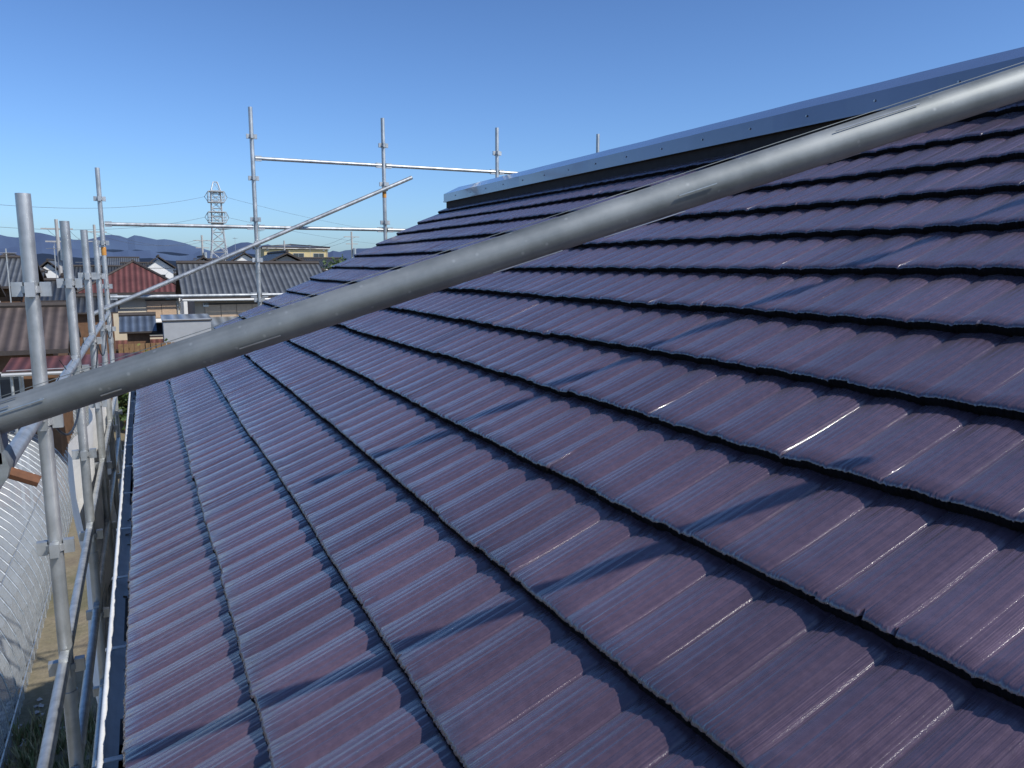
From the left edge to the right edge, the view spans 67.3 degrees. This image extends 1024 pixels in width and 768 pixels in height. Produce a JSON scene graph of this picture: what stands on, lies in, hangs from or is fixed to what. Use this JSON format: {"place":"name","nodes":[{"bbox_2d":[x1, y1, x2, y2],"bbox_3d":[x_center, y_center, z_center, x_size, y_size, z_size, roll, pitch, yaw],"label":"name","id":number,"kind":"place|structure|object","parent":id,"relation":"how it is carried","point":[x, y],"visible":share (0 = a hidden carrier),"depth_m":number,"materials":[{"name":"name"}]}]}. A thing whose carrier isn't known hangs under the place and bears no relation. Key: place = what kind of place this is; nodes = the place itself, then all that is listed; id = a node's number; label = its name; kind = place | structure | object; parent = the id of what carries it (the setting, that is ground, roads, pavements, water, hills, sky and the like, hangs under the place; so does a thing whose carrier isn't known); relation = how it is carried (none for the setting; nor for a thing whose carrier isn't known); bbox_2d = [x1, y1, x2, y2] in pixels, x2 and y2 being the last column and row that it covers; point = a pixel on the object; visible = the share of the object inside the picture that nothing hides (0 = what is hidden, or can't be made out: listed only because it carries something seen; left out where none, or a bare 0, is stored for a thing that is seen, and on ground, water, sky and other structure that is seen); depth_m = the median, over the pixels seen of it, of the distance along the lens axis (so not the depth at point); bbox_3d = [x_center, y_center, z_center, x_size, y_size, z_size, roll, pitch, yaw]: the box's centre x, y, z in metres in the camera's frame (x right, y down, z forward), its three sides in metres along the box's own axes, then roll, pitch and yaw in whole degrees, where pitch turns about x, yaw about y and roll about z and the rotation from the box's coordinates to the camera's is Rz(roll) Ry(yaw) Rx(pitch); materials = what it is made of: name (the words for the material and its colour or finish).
{"place":"outdoors","nodes":[
{"label":"outdoors","id":0,"kind":"place"},
{"bbox_2d":[0,255,43,302],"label":"grey house","id":1,"kind":"structure","parent":0,"point":[15,268],"depth_m":44.75,"materials":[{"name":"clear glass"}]},
{"bbox_2d":[2,252,47,272],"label":"house","id":2,"kind":"structure","parent":0,"point":[41,268],"depth_m":69.70,"materials":[{"name":"grey"}]},
{"bbox_2d":[40,244,63,277],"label":"white house","id":3,"kind":"structure","parent":0,"point":[52,271],"depth_m":76.98,"materials":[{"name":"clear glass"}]},
{"bbox_2d":[0,419,124,767],"bbox_3d":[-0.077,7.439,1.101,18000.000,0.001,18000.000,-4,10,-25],"label":"ground","id":4,"kind":"structure","parent":0,"point":[40,682],"depth_m":15.07,"materials":[{"name":"beige soil"}]},
{"bbox_2d":[0,285,5,296],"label":"house","id":5,"kind":"structure","parent":4,"relation":"on","point":[2,293],"depth_m":38.51,"materials":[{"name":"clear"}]},
{"bbox_2d":[10,376,33,525],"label":"canopy posts","id":6,"kind":"object","parent":4,"relation":"on","point":[26,449],"visible":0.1,"depth_m":22.40,"materials":[{"name":"metal"}]},
{"bbox_2d":[0,249,80,506],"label":"timber house","id":7,"kind":"structure","parent":4,"relation":"on","point":[14,341],"depth_m":24.52,"materials":[{"name":"wood"}]},
{"bbox_2d":[0,410,88,757],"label":"house roof","id":8,"kind":"structure","parent":4,"relation":"on","point":[5,612],"depth_m":18.05,"materials":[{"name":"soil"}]},
{"bbox_2d":[0,406,88,766],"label":"greenhouse tunnel","id":9,"kind":"structure","parent":8,"relation":"on","point":[23,680],"depth_m":16.05,"materials":[{"name":"white plastic"}]},
{"bbox_2d":[0,694,97,767],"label":"plants","id":10,"kind":"object","parent":4,"relation":"on","point":[19,734],"visible":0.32,"depth_m":12.16,"materials":[{"name":"green plant"}]},
{"bbox_2d":[41,246,76,375],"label":"house","id":11,"kind":"structure","parent":4,"relation":"on","point":[58,294],"depth_m":41.96,"materials":[{"name":"grey glass"}]},
{"bbox_2d":[0,167,123,767],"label":"scaffolding","id":12,"kind":"object","parent":4,"relation":"on","point":[31,289],"visible":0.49,"depth_m":3.61,"materials":[{"name":"grey metal"}]},
{"bbox_2d":[68,364,118,703],"bbox_3d":[-3.515,1.896,6.747,0.142,3.650,4.790,-4,10,-25],"label":"scaffold sheet","id":13,"kind":"object","parent":12,"relation":"attached to","point":[75,482],"visible":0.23,"depth_m":5.16,"materials":[{"name":"white fabric"}]},
{"bbox_2d":[0,62,1023,433],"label":"scaffold pipe","id":14,"kind":"object","parent":12,"relation":"attached to","point":[632,210],"visible":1,"depth_m":0.98,"materials":[{"name":"grey metal"}]},
{"bbox_2d":[0,432,41,486],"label":"scaffold clamp","id":15,"kind":"object","parent":14,"relation":"attached to","point":[8,470],"visible":0.98,"depth_m":1.02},
{"bbox_2d":[73,265,101,285],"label":"house","id":16,"kind":"structure","parent":4,"relation":"on","point":[78,269],"depth_m":63.02,"materials":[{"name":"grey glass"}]},
{"bbox_2d":[76,262,119,414],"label":"house","id":17,"kind":"structure","parent":4,"relation":"on","point":[82,313],"depth_m":38.84,"materials":[{"name":"brown wood"}]},
{"bbox_2d":[101,265,121,272],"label":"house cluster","id":18,"kind":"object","parent":4,"relation":"on","point":[111,267],"depth_m":80.14,"materials":[{"name":"grey tile"}]},
{"bbox_2d":[100,256,139,264],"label":"white house","id":19,"kind":"structure","parent":4,"relation":"on","point":[114,260],"depth_m":108.31,"materials":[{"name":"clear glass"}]},
{"bbox_2d":[113,393,128,430],"bbox_3d":[-13.410,1.194,27.322,2.452,4.430,2.375,2,9,12],"label":"green shrub","id":20,"kind":"object","parent":4,"relation":"on","point":[121,400],"visible":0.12,"depth_m":26.93,"materials":[{"name":"green plant"}]},
{"bbox_2d":[75,259,181,352],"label":"red hipped house","id":21,"kind":"structure","parent":4,"relation":"on","point":[132,277],"depth_m":45.05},
{"bbox_2d":[114,343,147,424],"bbox_3d":[-13.750,0.905,28.332,2.673,4.709,2.822,-4,10,-25],"label":"yellow shrub","id":22,"kind":"object","parent":4,"relation":"on","point":[138,344],"visible":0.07,"depth_m":27.57,"materials":[{"name":"green plant"}]},
{"bbox_2d":[120,262,152,266],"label":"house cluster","id":23,"kind":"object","parent":4,"relation":"on","point":[123,263],"visible":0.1,"depth_m":96.54,"materials":[{"name":"grey tile"}]},
{"bbox_2d":[118,312,156,352],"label":"outbuilding","id":24,"kind":"structure","parent":4,"relation":"on","point":[137,327],"depth_m":34.44,"materials":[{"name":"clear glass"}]},
{"bbox_2d":[118,342,173,431],"bbox_3d":[-13.227,0.598,30.717,4.200,4.566,0.065,-4,10,-25],"label":"garden fence","id":25,"kind":"object","parent":4,"relation":"on","point":[130,347],"visible":0.14,"depth_m":29.79,"materials":[{"name":"brown wood"}]},
{"bbox_2d":[144,255,175,278],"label":"white house","id":26,"kind":"structure","parent":4,"relation":"on","point":[161,268],"depth_m":85.70,"materials":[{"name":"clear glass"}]},
{"bbox_2d":[160,314,211,344],"bbox_3d":[-14.485,-0.388,34.536,2.000,5.360,2.300,-4,10,-25],"label":"grey shed","id":27,"kind":"object","parent":4,"relation":"on","point":[175,326],"visible":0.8,"depth_m":33.26,"materials":[{"name":"metal"}]},
{"bbox_2d":[40,219,355,277],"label":"utility poles","id":28,"kind":"object","parent":4,"relation":"on","point":[94,231],"visible":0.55,"depth_m":49.72,"materials":[{"name":"grey concrete"}]},
{"bbox_2d":[47,229,354,249],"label":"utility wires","id":29,"kind":"object","parent":28,"relation":"attached to","point":[199,242],"visible":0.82,"depth_m":84.50,"materials":[{"name":"black"}]},
{"bbox_2d":[204,181,228,257],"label":"lattice pylon","id":30,"kind":"object","parent":4,"relation":"on","point":[218,192],"visible":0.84,"depth_m":366.70,"materials":[{"name":"metal"}]},
{"bbox_2d":[4,197,393,243],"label":"pylon conductors","id":31,"kind":"object","parent":30,"relation":"attached to","point":[183,221],"visible":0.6,"depth_m":342.33,"materials":[{"name":"metal"}]},
{"bbox_2d":[211,316,238,329],"bbox_3d":[-12.093,-0.680,37.162,6.000,5.142,3.600,-4,10,-25],"label":"lean to metal roof","id":32,"kind":"object","parent":4,"relation":"on","point":[215,321],"depth_m":36.72,"materials":[{"name":"grey metal"}]},
{"bbox_2d":[175,228,322,316],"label":"house","id":33,"kind":"structure","parent":4,"relation":"on","point":[228,277],"depth_m":38.76,"materials":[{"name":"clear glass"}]},
{"bbox_2d":[252,244,329,259],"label":"yellow building","id":34,"kind":"structure","parent":4,"relation":"on","point":[320,251],"depth_m":116.37,"materials":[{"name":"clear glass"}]},
{"bbox_2d":[299,257,341,270],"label":"house cluster","id":35,"kind":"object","parent":4,"relation":"on","point":[321,259],"visible":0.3,"depth_m":105.38,"materials":[{"name":"grey tile"}]},
{"bbox_2d":[320,254,350,269],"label":"tree","id":36,"kind":"object","parent":4,"relation":"on","point":[337,261],"visible":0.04,"depth_m":88.44,"materials":[{"name":"green plant"}]},
{"bbox_2d":[94,107,599,314],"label":"scaffold gable","id":37,"kind":"structure","parent":4,"relation":"on","point":[251,136],"depth_m":9.19,"materials":[{"name":"silver metal"}]},
{"bbox_2d":[1,352,142,376],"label":"pink canopy roof","id":38,"kind":"structure","parent":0,"point":[17,366],"depth_m":22.74,"materials":[{"name":"metal"}]},
{"bbox_2d":[0,232,369,267],"bbox_3d":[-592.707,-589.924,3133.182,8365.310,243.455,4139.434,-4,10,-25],"label":"distant mountains","id":39,"kind":"structure","parent":0,"point":[172,252],"depth_m":4262.49,"materials":[{"name":"blue"}]},
{"bbox_2d":[173,255,211,313],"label":"white house","id":40,"kind":"structure","parent":0,"point":[184,307],"depth_m":73.65,"materials":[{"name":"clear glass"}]},
{"bbox_2d":[226,238,253,260],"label":"house","id":41,"kind":"structure","parent":0,"point":[245,256],"depth_m":94.03,"materials":[{"name":"white paint"}]},
{"bbox_2d":[258,230,325,271],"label":"house","id":42,"kind":"structure","parent":0,"point":[284,255],"depth_m":59.98,"materials":[{"name":"grey tile"}]},
{"bbox_2d":[0,0,1023,251],"label":"sky","id":43,"kind":"structure","parent":0,"point":[156,96],"materials":[{"name":"blue"}]},
{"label":"house","id":44,"kind":"structure","parent":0},
{"bbox_2d":[95,390,135,767],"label":"eave gutter","id":45,"kind":"object","parent":44,"relation":"attached to","point":[110,746],"visible":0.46,"depth_m":2.54,"materials":[{"name":"plastic"}]},
{"bbox_2d":[122,100,1023,767],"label":"roof tiles","id":46,"kind":"object","parent":44,"relation":"on","point":[734,480],"visible":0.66,"depth_m":1.89,"materials":[{"name":"tile"}]},
{"bbox_2d":[443,47,1023,207],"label":"ridge cap","id":47,"kind":"object","parent":44,"relation":"on","point":[751,132],"visible":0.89,"depth_m":4.88,"materials":[{"name":"metal"}]}
]}

